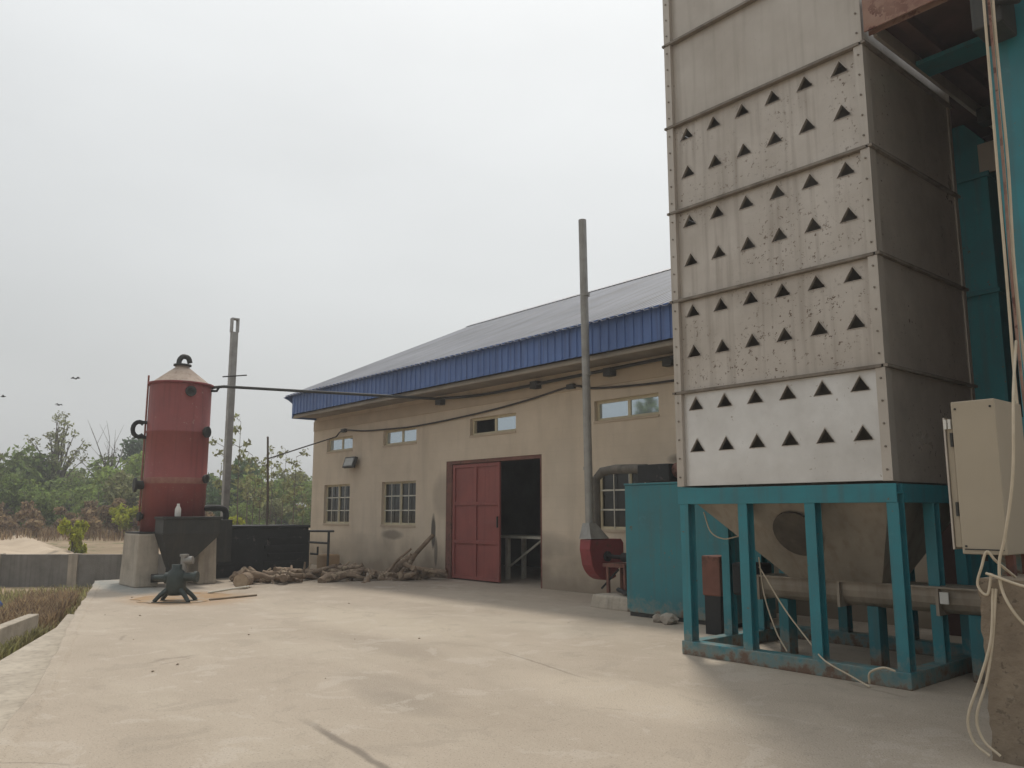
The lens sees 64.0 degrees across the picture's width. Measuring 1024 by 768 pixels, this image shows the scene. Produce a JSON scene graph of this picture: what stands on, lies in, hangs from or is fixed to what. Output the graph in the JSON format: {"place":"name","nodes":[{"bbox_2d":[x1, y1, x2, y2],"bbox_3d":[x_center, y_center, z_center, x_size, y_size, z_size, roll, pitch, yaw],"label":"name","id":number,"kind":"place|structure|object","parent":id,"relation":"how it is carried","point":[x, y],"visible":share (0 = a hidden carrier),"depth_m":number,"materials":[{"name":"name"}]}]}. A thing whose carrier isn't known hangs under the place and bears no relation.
{"place":"outdoors","nodes":[
{"label":"outdoors","id":0,"kind":"place"},
{"bbox_2d":[0,531,72,553],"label":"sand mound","id":1,"kind":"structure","parent":0,"point":[22,545],"depth_m":33.03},
{"bbox_2d":[0,587,82,629],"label":"dry grass","id":2,"kind":"structure","parent":0,"point":[49,607],"depth_m":16.09,"materials":[{"name":"brown plant"}]},
{"bbox_2d":[119,533,158,587],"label":"boiler pier","id":3,"kind":"structure","parent":0,"point":[139,562],"depth_m":17.74,"materials":[{"name":"concrete"}]},
{"bbox_2d":[125,354,219,533],"bbox_3d":[-7.842,1.329,18.937,1.771,4.150,1.472,7,-12,-40],"label":"boiler","id":4,"kind":"object","parent":3,"relation":"on","point":[177,434],"visible":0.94,"depth_m":18.48,"materials":[{"name":"metal"}]},
{"bbox_2d":[151,516,222,582],"bbox_3d":[-7.151,3.616,17.960,1.349,1.400,0.600,7,-12,-40],"label":"feed hopper","id":5,"kind":"object","parent":4,"relation":"attached to","point":[194,536],"visible":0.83,"depth_m":17.73,"materials":[{"name":"metal"}]},
{"bbox_2d":[2,527,309,613],"bbox_3d":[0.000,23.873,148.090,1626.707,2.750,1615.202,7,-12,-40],"label":"ground","id":6,"kind":"structure","parent":0,"point":[97,546],"depth_m":34.82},
{"bbox_2d":[0,614,38,644],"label":"drain wall","id":7,"kind":"structure","parent":6,"relation":"on","point":[19,626],"depth_m":12.75,"materials":[{"name":"concrete"}]},
{"bbox_2d":[0,472,45,523],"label":"bush","id":8,"kind":"object","parent":6,"relation":"on","point":[7,490],"visible":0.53,"depth_m":45.96,"materials":[{"name":"green plant"}]},
{"bbox_2d":[0,622,52,659],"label":"drain weeds","id":9,"kind":"object","parent":6,"relation":"on","point":[13,645],"visible":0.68,"depth_m":12.43,"materials":[{"name":"green plant"}]},
{"bbox_2d":[0,442,65,526],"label":"bush","id":10,"kind":"object","parent":6,"relation":"on","point":[22,465],"visible":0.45,"depth_m":53.43,"materials":[{"name":"green plant"}]},
{"bbox_2d":[0,500,67,535],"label":"dry shrub","id":11,"kind":"object","parent":6,"relation":"on","point":[24,513],"visible":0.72,"depth_m":40.34,"materials":[{"name":"brown plant"}]},
{"bbox_2d":[0,614,73,731],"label":"drain apron","id":12,"kind":"object","parent":6,"relation":"on","point":[22,669],"visible":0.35,"depth_m":9.64,"materials":[{"name":"concrete"}]},
{"bbox_2d":[8,486,70,528],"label":"bush","id":13,"kind":"object","parent":6,"relation":"on","point":[46,503],"visible":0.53,"depth_m":45.14,"materials":[{"name":"green plant"}]},
{"bbox_2d":[0,583,91,636],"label":"weeds","id":14,"kind":"object","parent":6,"relation":"on","point":[4,597],"visible":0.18,"depth_m":20.25,"materials":[{"name":"brown plant"}]},
{"bbox_2d":[32,505,76,528],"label":"dry shrub","id":15,"kind":"object","parent":6,"relation":"on","point":[63,510],"visible":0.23,"depth_m":42.89,"materials":[{"name":"brown plant"}]},
{"bbox_2d":[23,410,91,487],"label":"scraggly tree","id":16,"kind":"object","parent":6,"relation":"on","point":[57,448],"visible":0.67,"depth_m":55.62,"materials":[{"name":"green plant"}]},
{"bbox_2d":[34,476,97,525],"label":"bush","id":17,"kind":"object","parent":6,"relation":"on","point":[65,487],"visible":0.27,"depth_m":52.84,"materials":[{"name":"green plant"}]},
{"bbox_2d":[0,523,139,541],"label":"bank grass","id":18,"kind":"structure","parent":6,"relation":"on","point":[90,532],"depth_m":38.59,"materials":[{"name":"brown plant"}]},
{"bbox_2d":[57,516,88,552],"bbox_3d":[-16.318,5.792,30.450,1.000,1.754,0.966,0,-9,-2],"label":"yellow bush","id":19,"kind":"object","parent":6,"relation":"on","point":[78,530],"visible":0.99,"depth_m":30.36,"materials":[{"name":"green plant"}]},
{"bbox_2d":[63,467,91,508],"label":"bush","id":20,"kind":"object","parent":6,"relation":"on","point":[84,472],"visible":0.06,"depth_m":63.59,"materials":[{"name":"green plant"}]},
{"bbox_2d":[54,500,106,533],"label":"dry shrub","id":21,"kind":"object","parent":6,"relation":"on","point":[89,505],"visible":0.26,"depth_m":42.35,"materials":[{"name":"brown plant"}]},
{"bbox_2d":[0,553,165,586],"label":"block fence","id":22,"kind":"object","parent":6,"relation":"on","point":[37,570],"visible":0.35,"depth_m":23.36,"materials":[{"name":"concrete"}]},
{"bbox_2d":[68,483,114,527],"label":"bush","id":23,"kind":"object","parent":6,"relation":"on","point":[90,493],"visible":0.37,"depth_m":48.37,"materials":[{"name":"green plant"}]},
{"bbox_2d":[70,465,120,512],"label":"bush","id":24,"kind":"object","parent":6,"relation":"on","point":[103,474],"visible":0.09,"depth_m":51.94,"materials":[{"name":"green plant"}]},
{"bbox_2d":[79,421,128,475],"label":"bare tree","id":25,"kind":"object","parent":6,"relation":"on","point":[108,454],"visible":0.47,"depth_m":59.61,"materials":[{"name":"grey plant"}]},
{"bbox_2d":[76,470,141,521],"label":"bush","id":26,"kind":"object","parent":6,"relation":"on","point":[122,488],"visible":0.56,"depth_m":43.92,"materials":[{"name":"green plant"}]},
{"bbox_2d":[78,497,141,533],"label":"dry shrub","id":27,"kind":"object","parent":6,"relation":"on","point":[93,518],"visible":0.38,"depth_m":41.02,"materials":[{"name":"brown plant"}]},
{"bbox_2d":[86,452,141,490],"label":"bush","id":28,"kind":"object","parent":6,"relation":"on","point":[95,464],"visible":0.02,"depth_m":60.22,"materials":[{"name":"green plant"}]},
{"bbox_2d":[109,503,140,533],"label":"yellow bush","id":29,"kind":"object","parent":6,"relation":"on","point":[123,517],"visible":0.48,"depth_m":40.12,"materials":[{"name":"green plant"}]},
{"bbox_2d":[105,451,144,506],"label":"bush","id":30,"kind":"object","parent":6,"relation":"on","point":[135,467],"visible":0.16,"depth_m":54.91,"materials":[{"name":"green plant"}]},
{"bbox_2d":[110,498,141,534],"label":"dry shrub","id":31,"kind":"object","parent":6,"relation":"on","point":[134,520],"visible":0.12,"depth_m":40.18,"materials":[{"name":"brown plant"}]},
{"bbox_2d":[115,436,145,469],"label":"dark tree","id":32,"kind":"object","parent":6,"relation":"on","point":[134,446],"visible":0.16,"depth_m":65.23,"materials":[{"name":"green plant"}]},
{"bbox_2d":[205,489,230,516],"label":"bush","id":33,"kind":"object","parent":6,"relation":"on","point":[213,500],"visible":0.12,"depth_m":45.90,"materials":[{"name":"green plant"}]},
{"bbox_2d":[209,437,232,494],"bbox_3d":[-12.257,4.633,34.494,1.313,4.934,0.866,-7,-11,36],"label":"sapling","id":34,"kind":"object","parent":6,"relation":"on","point":[216,482],"visible":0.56,"depth_m":34.51,"materials":[{"name":"green plant"}]},
{"bbox_2d":[220,317,246,516],"bbox_3d":[-7.809,1.613,22.692,0.686,7.020,0.201,7,-12,-40],"label":"flue post","id":35,"kind":"object","parent":6,"relation":"on","point":[228,441],"visible":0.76,"depth_m":22.73,"materials":[{"name":"metal"}]},
{"bbox_2d":[206,457,264,509],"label":"bush","id":36,"kind":"object","parent":6,"relation":"on","point":[234,476],"visible":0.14,"depth_m":55.60,"materials":[{"name":"green plant"}]},
{"bbox_2d":[221,413,251,524],"bbox_3d":[-11.014,4.030,32.726,1.185,5.719,1.156,-1,-9,7],"label":"sapling","id":37,"kind":"object","parent":6,"relation":"on","point":[239,458],"visible":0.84,"depth_m":32.90,"materials":[{"name":"green plant"}]},
{"bbox_2d":[229,502,264,524],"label":"bush","id":38,"kind":"object","parent":6,"relation":"on","point":[241,510],"visible":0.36,"depth_m":44.95,"materials":[{"name":"green plant"}]},
{"bbox_2d":[238,445,261,524],"bbox_3d":[-12.220,5.099,37.727,1.177,4.828,1.412,1,-9,-6],"label":"sapling","id":39,"kind":"object","parent":6,"relation":"on","point":[244,487],"visible":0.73,"depth_m":37.72,"materials":[{"name":"green plant"}]},
{"bbox_2d":[229,474,281,524],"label":"bush","id":40,"kind":"object","parent":6,"relation":"on","point":[241,500],"visible":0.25,"depth_m":53.13,"materials":[{"name":"green plant"}]},
{"bbox_2d":[242,457,272,524],"bbox_3d":[-11.184,5.184,35.743,1.210,4.139,1.009,1,-9,-9],"label":"sapling","id":41,"kind":"object","parent":6,"relation":"on","point":[249,485],"visible":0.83,"depth_m":35.80,"materials":[{"name":"green plant"}]},
{"bbox_2d":[251,449,273,524],"bbox_3d":[-10.265,4.797,33.541,0.867,4.289,0.889,-2,-9,10],"label":"sapling","id":42,"kind":"object","parent":6,"relation":"on","point":[259,480],"visible":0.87,"depth_m":33.61,"materials":[{"name":"green plant"}]},
{"bbox_2d":[263,445,283,523],"bbox_3d":[-11.082,5.125,37.778,0.972,4.689,0.948,6,-11,-35],"label":"sapling","id":43,"kind":"object","parent":6,"relation":"on","point":[273,474],"visible":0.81,"depth_m":37.84,"materials":[{"name":"green plant"}]},
{"bbox_2d":[260,497,298,524],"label":"bush","id":44,"kind":"object","parent":6,"relation":"on","point":[276,509],"visible":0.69,"depth_m":46.92,"materials":[{"name":"green plant"}]},
{"bbox_2d":[255,478,311,523],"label":"bush","id":45,"kind":"object","parent":6,"relation":"on","point":[277,484],"visible":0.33,"depth_m":53.35,"materials":[{"name":"green plant"}]},
{"bbox_2d":[258,468,311,498],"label":"bush","id":46,"kind":"object","parent":6,"relation":"on","point":[282,474],"visible":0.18,"depth_m":61.17,"materials":[{"name":"green plant"}]},
{"bbox_2d":[276,446,296,523],"bbox_3d":[-10.934,5.336,39.498,0.821,4.674,1.244,-7,-11,39],"label":"sapling","id":47,"kind":"object","parent":6,"relation":"on","point":[288,486],"visible":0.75,"depth_m":39.57,"materials":[{"name":"green plant"}]},
{"bbox_2d":[281,448,310,524],"bbox_3d":[-9.008,4.810,33.888,1.175,4.415,0.775,1,-9,-7],"label":"sapling","id":48,"kind":"object","parent":6,"relation":"on","point":[294,492],"visible":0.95,"depth_m":33.98,"materials":[{"name":"green plant"}]},
{"bbox_2d":[282,490,311,523],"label":"bush","id":49,"kind":"object","parent":6,"relation":"on","point":[309,498],"visible":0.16,"depth_m":53.82,"materials":[{"name":"green plant"}]},
{"bbox_2d":[290,475,310,524],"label":"sapling","id":50,"kind":"object","parent":6,"relation":"on","point":[302,512],"visible":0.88,"depth_m":35.42,"materials":[{"name":"green plant"}]},
{"bbox_2d":[294,506,310,527],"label":"bush","id":51,"kind":"object","parent":6,"relation":"on","point":[306,521],"visible":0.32,"depth_m":47.31,"materials":[{"name":"green plant"}]},
{"bbox_2d":[0,0,687,506],"label":"sky","id":52,"kind":"structure","parent":0,"point":[356,184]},
{"bbox_2d":[1,564,1023,767],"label":"concrete yard","id":53,"kind":"structure","parent":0,"point":[516,670],"depth_m":7.31,"materials":[{"name":"concrete"}]},
{"bbox_2d":[0,580,102,767],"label":"yard edge kerb","id":54,"kind":"structure","parent":53,"relation":"on","point":[15,729],"depth_m":7.51,"materials":[{"name":"concrete"}]},
{"bbox_2d":[130,592,241,603],"bbox_3d":[-6.162,4.020,15.401,1.797,0.005,1.944,-4,-10,24],"label":"rusty sheet","id":55,"kind":"object","parent":53,"relation":"on","point":[202,597],"visible":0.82,"depth_m":15.28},
{"bbox_2d":[151,554,199,602],"bbox_3d":[-6.078,3.511,14.817,0.780,0.843,0.422,0,-9,0],"label":"burner machine","id":56,"kind":"object","parent":55,"relation":"on","point":[175,578],"visible":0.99,"depth_m":14.73,"materials":[{"name":"paint"}]},
{"bbox_2d":[186,538,216,583],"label":"boiler pier","id":57,"kind":"structure","parent":53,"relation":"on","point":[204,564],"depth_m":18.51,"materials":[{"name":"concrete"}]},
{"bbox_2d":[233,572,253,588],"bbox_3d":[-5.735,4.194,17.514,0.315,0.320,0.510,1,-9,-3],"label":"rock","id":58,"kind":"object","parent":53,"relation":"on","point":[243,579],"visible":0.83,"depth_m":17.27,"materials":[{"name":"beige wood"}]},
{"bbox_2d":[204,505,310,578],"bbox_3d":[-6.776,3.962,20.728,3.328,1.770,2.753,7,-12,-40],"label":"firebox","id":59,"kind":"object","parent":53,"relation":"on","point":[259,548],"visible":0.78,"depth_m":20.67,"materials":[{"name":"metal"}]},
{"bbox_2d":[218,538,252,565],"bbox_3d":[-6.833,4.156,20.280,0.850,0.650,0.030,7,-12,-40],"label":"fire door","id":60,"kind":"structure","parent":59,"relation":"in","point":[241,548],"depth_m":20.35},
{"bbox_2d":[239,567,281,582],"bbox_3d":[-5.647,4.338,18.477,1.046,0.228,0.218,27,-45,-36],"label":"firewood log","id":61,"kind":"object","parent":53,"relation":"on","point":[262,576],"visible":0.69,"depth_m":18.38,"materials":[{"name":"wood"}]},
{"bbox_2d":[266,437,268,524],"bbox_3d":[-6.500,3.192,21.726,0.181,3.603,0.108,-5,-10,27],"label":"thin pole","id":62,"kind":"object","parent":53,"relation":"on","point":[267,507],"visible":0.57,"depth_m":21.75,"materials":[{"name":"grey metal"}]},
{"bbox_2d":[280,570,312,582],"bbox_3d":[-4.991,4.465,18.990,0.296,0.214,1.627,-42,-14,3],"label":"firewood log","id":63,"kind":"object","parent":53,"relation":"on","point":[286,578],"visible":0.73,"depth_m":18.55,"materials":[{"name":"wood"}]},
{"bbox_2d":[262,570,302,577],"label":"firewood log","id":64,"kind":"object","parent":63,"relation":"on","point":[295,575],"visible":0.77,"depth_m":18.67,"materials":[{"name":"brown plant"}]},
{"bbox_2d":[307,530,333,567],"bbox_3d":[-5.189,4.489,22.025,0.115,1.130,1.451,7,-12,-40],"label":"pipe stand","id":65,"kind":"object","parent":53,"relation":"on","point":[327,542],"visible":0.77,"depth_m":22.01,"materials":[{"name":"metal"}]},
{"bbox_2d":[303,564,337,574],"bbox_3d":[-4.802,4.519,19.728,1.259,0.166,0.229,-15,23,3],"label":"firewood log","id":66,"kind":"object","parent":53,"relation":"on","point":[316,571],"visible":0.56,"depth_m":19.68,"materials":[{"name":"brown wood"}]},
{"bbox_2d":[317,553,339,568],"bbox_3d":[-5.095,4.939,22.699,0.350,0.450,0.750,7,-12,-40],"label":"rust drum","id":67,"kind":"object","parent":53,"relation":"on","point":[322,559],"visible":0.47,"depth_m":22.51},
{"bbox_2d":[317,567,364,582],"bbox_3d":[-3.963,4.477,19.184,0.282,0.270,1.292,19,16,41],"label":"firewood log","id":68,"kind":"object","parent":53,"relation":"on","point":[332,576],"visible":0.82,"depth_m":18.97,"materials":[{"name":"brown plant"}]},
{"bbox_2d":[386,553,411,572],"bbox_3d":[-2.775,4.515,20.315,0.757,0.629,0.281,-4,-10,25],"label":"leaning log","id":69,"kind":"object","parent":53,"relation":"on","point":[398,566],"visible":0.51,"depth_m":20.20,"materials":[{"name":"wood"}]},
{"bbox_2d":[399,534,433,571],"bbox_3d":[-2.356,4.197,20.024,0.923,1.077,0.162,-1,-9,5],"label":"leaning log","id":70,"kind":"object","parent":53,"relation":"on","point":[419,550],"visible":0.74,"depth_m":19.98,"materials":[{"name":"wood"}]},
{"bbox_2d":[418,568,447,578],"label":"leaning log","id":71,"kind":"object","parent":53,"relation":"on","point":[425,575],"visible":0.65,"depth_m":19.53,"materials":[{"name":"brown wood"}]},
{"bbox_2d":[403,562,447,576],"bbox_3d":[-2.071,4.428,19.484,1.127,0.148,0.206,11,7,12],"label":"firewood log","id":72,"kind":"object","parent":71,"relation":"on","point":[422,569],"visible":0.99,"depth_m":19.43,"materials":[{"name":"brown wood"}]},
{"bbox_2d":[501,535,540,579],"bbox_3d":[0.521,4.133,19.453,0.700,1.040,2.200,7,-12,-40],"label":"work table","id":73,"kind":"object","parent":53,"relation":"on","point":[522,557],"visible":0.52,"depth_m":19.76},
{"bbox_2d":[284,268,931,628],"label":"factory building","id":74,"kind":"structure","parent":53,"relation":"on","point":[467,492],"depth_m":19.46,"materials":[{"name":"paint"}]},
{"bbox_2d":[322,484,349,525],"bbox_3d":[-5.190,3.615,24.498,0.178,1.200,1.590,7,-12,-40],"label":"window","id":75,"kind":"structure","parent":74,"relation":"in","point":[338,496],"depth_m":24.55,"materials":[{"name":"beige glass"}]},
{"bbox_2d":[326,436,352,453],"bbox_3d":[-5.141,1.838,24.718,0.178,0.460,1.600,7,-12,-40],"label":"window","id":76,"kind":"structure","parent":74,"relation":"in","point":[343,444],"depth_m":24.76,"materials":[{"name":"beige glass"}]},
{"bbox_2d":[342,456,357,467],"bbox_3d":[-4.678,2.277,23.773,0.236,0.329,0.600,7,-12,-40],"label":"floodlight","id":77,"kind":"object","parent":74,"relation":"attached to","point":[350,462],"visible":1,"depth_m":23.64,"materials":[{"name":"metal"}]},
{"bbox_2d":[380,481,415,526],"bbox_3d":[-2.992,3.216,21.941,0.178,1.200,1.700,7,-12,-40],"label":"window","id":78,"kind":"structure","parent":74,"relation":"in","point":[399,497],"depth_m":21.98,"materials":[{"name":"clear glass"}]},
{"bbox_2d":[382,427,416,446],"bbox_3d":[-2.992,1.447,22.217,0.178,0.460,1.660,7,-12,-40],"label":"window","id":79,"kind":"structure","parent":74,"relation":"in","point":[407,436],"depth_m":22.26,"materials":[{"name":"beige glass"}]},
{"bbox_2d":[212,355,673,405],"bbox_3d":[-0.040,-0.100,17.613,14.107,0.295,3.963,-5,-10,29],"label":"steam pipe","id":80,"kind":"object","parent":74,"relation":"attached to","point":[667,361],"visible":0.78,"depth_m":19.21,"materials":[{"name":"metal"}]},
{"bbox_2d":[269,379,673,458],"bbox_3d":[-1.372,0.786,18.093,2.784,1.267,15.216,7,-12,-40],"label":"cable","id":81,"kind":"object","parent":74,"relation":"attached to","point":[570,386],"depth_m":18.84,"materials":[{"name":"metal"}]},
{"bbox_2d":[452,462,500,581],"bbox_3d":[-0.870,3.238,19.360,0.082,2.720,1.810,7,-12,-40],"label":"door","id":82,"kind":"structure","parent":74,"relation":"in","point":[476,512],"depth_m":19.33,"materials":[{"name":"metal"}]},
{"bbox_2d":[469,413,515,437],"bbox_3d":[-0.410,0.978,19.212,0.178,0.460,1.720,7,-12,-40],"label":"window","id":83,"kind":"structure","parent":74,"relation":"in","point":[504,424],"depth_m":19.09,"materials":[{"name":"beige glass"}]},
{"bbox_2d":[600,474,647,532],"bbox_3d":[2.276,2.258,15.810,0.178,1.200,1.620,7,-12,-40],"label":"window","id":84,"kind":"structure","parent":74,"relation":"in","point":[612,487],"depth_m":16.15,"materials":[{"name":"clear glass"}]},
{"bbox_2d":[594,393,658,423],"bbox_3d":[2.273,0.490,16.090,0.178,0.460,1.690,7,-12,-40],"label":"window","id":85,"kind":"structure","parent":74,"relation":"in","point":[644,406],"depth_m":16.09,"materials":[{"name":"clear glass"}]},
{"bbox_2d":[590,592,627,611],"bbox_3d":[1.989,3.692,13.945,0.995,0.230,0.890,7,-12,-40],"label":"concrete pad","id":86,"kind":"object","parent":53,"relation":"on","point":[614,601],"visible":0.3,"depth_m":13.68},
{"bbox_2d":[578,219,626,595],"bbox_3d":[1.890,0.225,14.751,0.903,6.891,1.369,6,-11,-33],"label":"chimney fan","id":87,"kind":"object","parent":86,"relation":"on","point":[603,556],"visible":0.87,"depth_m":14.76},
{"bbox_2d":[624,482,775,626],"bbox_3d":[2.845,2.548,12.583,1.080,2.050,1.990,7,-12,-40],"label":"furnace cabinet","id":88,"kind":"object","parent":53,"relation":"on","point":[653,551],"visible":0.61,"depth_m":12.46,"materials":[{"name":"metal"}]},
{"bbox_2d":[593,462,676,527],"bbox_3d":[2.341,2.036,14.537,0.433,1.265,2.264,7,-12,-40],"label":"side duct","id":89,"kind":"object","parent":88,"relation":"attached to","point":[654,473],"visible":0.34,"depth_m":14.66,"materials":[{"name":"metal"}]},
{"bbox_2d":[702,555,724,634],"bbox_3d":[2.780,2.820,10.984,0.350,1.020,0.290,7,-12,-40],"label":"motor box","id":90,"kind":"object","parent":53,"relation":"on","point":[712,582],"visible":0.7,"depth_m":10.86,"materials":[{"name":"metal"}]},
{"bbox_2d":[662,0,993,690],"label":"grain dryer","id":91,"kind":"object","parent":53,"relation":"on","point":[823,370],"visible":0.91,"depth_m":8.86,"materials":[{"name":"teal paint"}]},
{"bbox_2d":[758,557,786,651],"bbox_3d":[2.787,2.349,8.774,0.026,0.956,0.338,5,-10,-31],"label":"electric cable","id":92,"kind":"object","parent":91,"relation":"hanging from","point":[767,606],"visible":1,"depth_m":8.81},
{"bbox_2d":[759,566,869,687],"bbox_3d":[3.028,2.393,8.250,0.145,1.010,1.407,4,-10,-23],"label":"electric cable","id":93,"kind":"object","parent":91,"relation":"hanging from","point":[819,655],"visible":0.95,"depth_m":8.42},
{"bbox_2d":[732,562,985,683],"bbox_3d":[3.953,2.265,8.527,0.455,1.357,3.700,7,-12,-40],"label":"screw conveyor","id":94,"kind":"object","parent":53,"relation":"on","point":[876,599],"visible":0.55,"depth_m":8.56,"materials":[{"name":"metal"}]},
{"bbox_2d":[862,0,1023,635],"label":"loading platform","id":95,"kind":"structure","parent":53,"relation":"on","point":[941,44],"depth_m":8.38,"materials":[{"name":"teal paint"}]},
{"bbox_2d":[982,0,1018,403],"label":"electric cable","id":96,"kind":"object","parent":95,"relation":"hanging from","point":[999,191],"visible":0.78,"depth_m":6.54,"materials":[{"name":"plastic"}]},
{"bbox_2d":[987,0,1023,407],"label":"electric cable","id":97,"kind":"object","parent":95,"relation":"hanging from","point":[1005,200],"visible":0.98,"depth_m":6.52,"materials":[{"name":"plastic"}]},
{"bbox_2d":[990,0,1023,409],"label":"electric cable","id":98,"kind":"object","parent":95,"relation":"hanging from","point":[1007,199],"visible":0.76,"depth_m":6.54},
{"bbox_2d":[991,0,1023,367],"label":"electric cable","id":99,"kind":"object","parent":95,"relation":"hanging from","point":[1009,180],"visible":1,"depth_m":6.54,"materials":[{"name":"plastic"}]},
{"bbox_2d":[952,125,1021,585],"bbox_3d":[6.002,-0.395,10.418,0.465,7.197,0.830,7,-12,-40],"label":"elevator chute","id":100,"kind":"object","parent":53,"relation":"on","point":[978,205],"visible":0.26,"depth_m":10.36,"materials":[{"name":"teal paint"}]},
{"bbox_2d":[978,573,1023,766],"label":"concrete plinth","id":101,"kind":"structure","parent":53,"relation":"on","point":[1005,685],"depth_m":5.33,"materials":[{"name":"concrete"}]},
{"bbox_2d":[966,588,993,756],"bbox_3d":[3.076,1.878,5.364,0.227,1.058,0.058,-5,-10,28],"label":"electric cable","id":102,"kind":"object","parent":101,"relation":"hanging from","point":[981,676],"visible":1,"depth_m":5.36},
{"bbox_2d":[942,398,1023,575],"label":"control cabinet","id":103,"kind":"object","parent":101,"relation":"on","point":[978,442],"visible":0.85,"depth_m":5.83,"materials":[{"name":"metal"}]},
{"bbox_2d":[997,340,1023,624],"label":"electric cable","id":104,"kind":"object","parent":103,"relation":"attached to","point":[1021,621],"visible":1,"depth_m":5.37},
{"bbox_2d":[975,589,1000,756],"bbox_3d":[3.103,1.869,5.340,0.193,1.048,0.056,-4,-10,26],"label":"electric cable","id":105,"kind":"object","parent":101,"relation":"hanging from","point":[984,690],"visible":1,"depth_m":5.34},
{"bbox_2d":[976,550,1016,595],"bbox_3d":[3.236,1.257,5.446,0.274,0.299,0.090,0,-9,-1],"label":"electric cable","id":106,"kind":"object","parent":101,"relation":"on","point":[990,577],"visible":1,"depth_m":5.44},
{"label":"firewood log","id":107,"kind":"object","parent":53,"relation":"on","visible":0},
{"bbox_2d":[325,561,363,571],"bbox_3d":[-4.041,4.424,19.835,0.960,0.240,0.394,-10,-10,5],"label":"firewood log","id":108,"kind":"object","parent":107,"relation":"on","point":[346,566],"visible":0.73,"depth_m":19.71,"materials":[{"name":"brown wood"}]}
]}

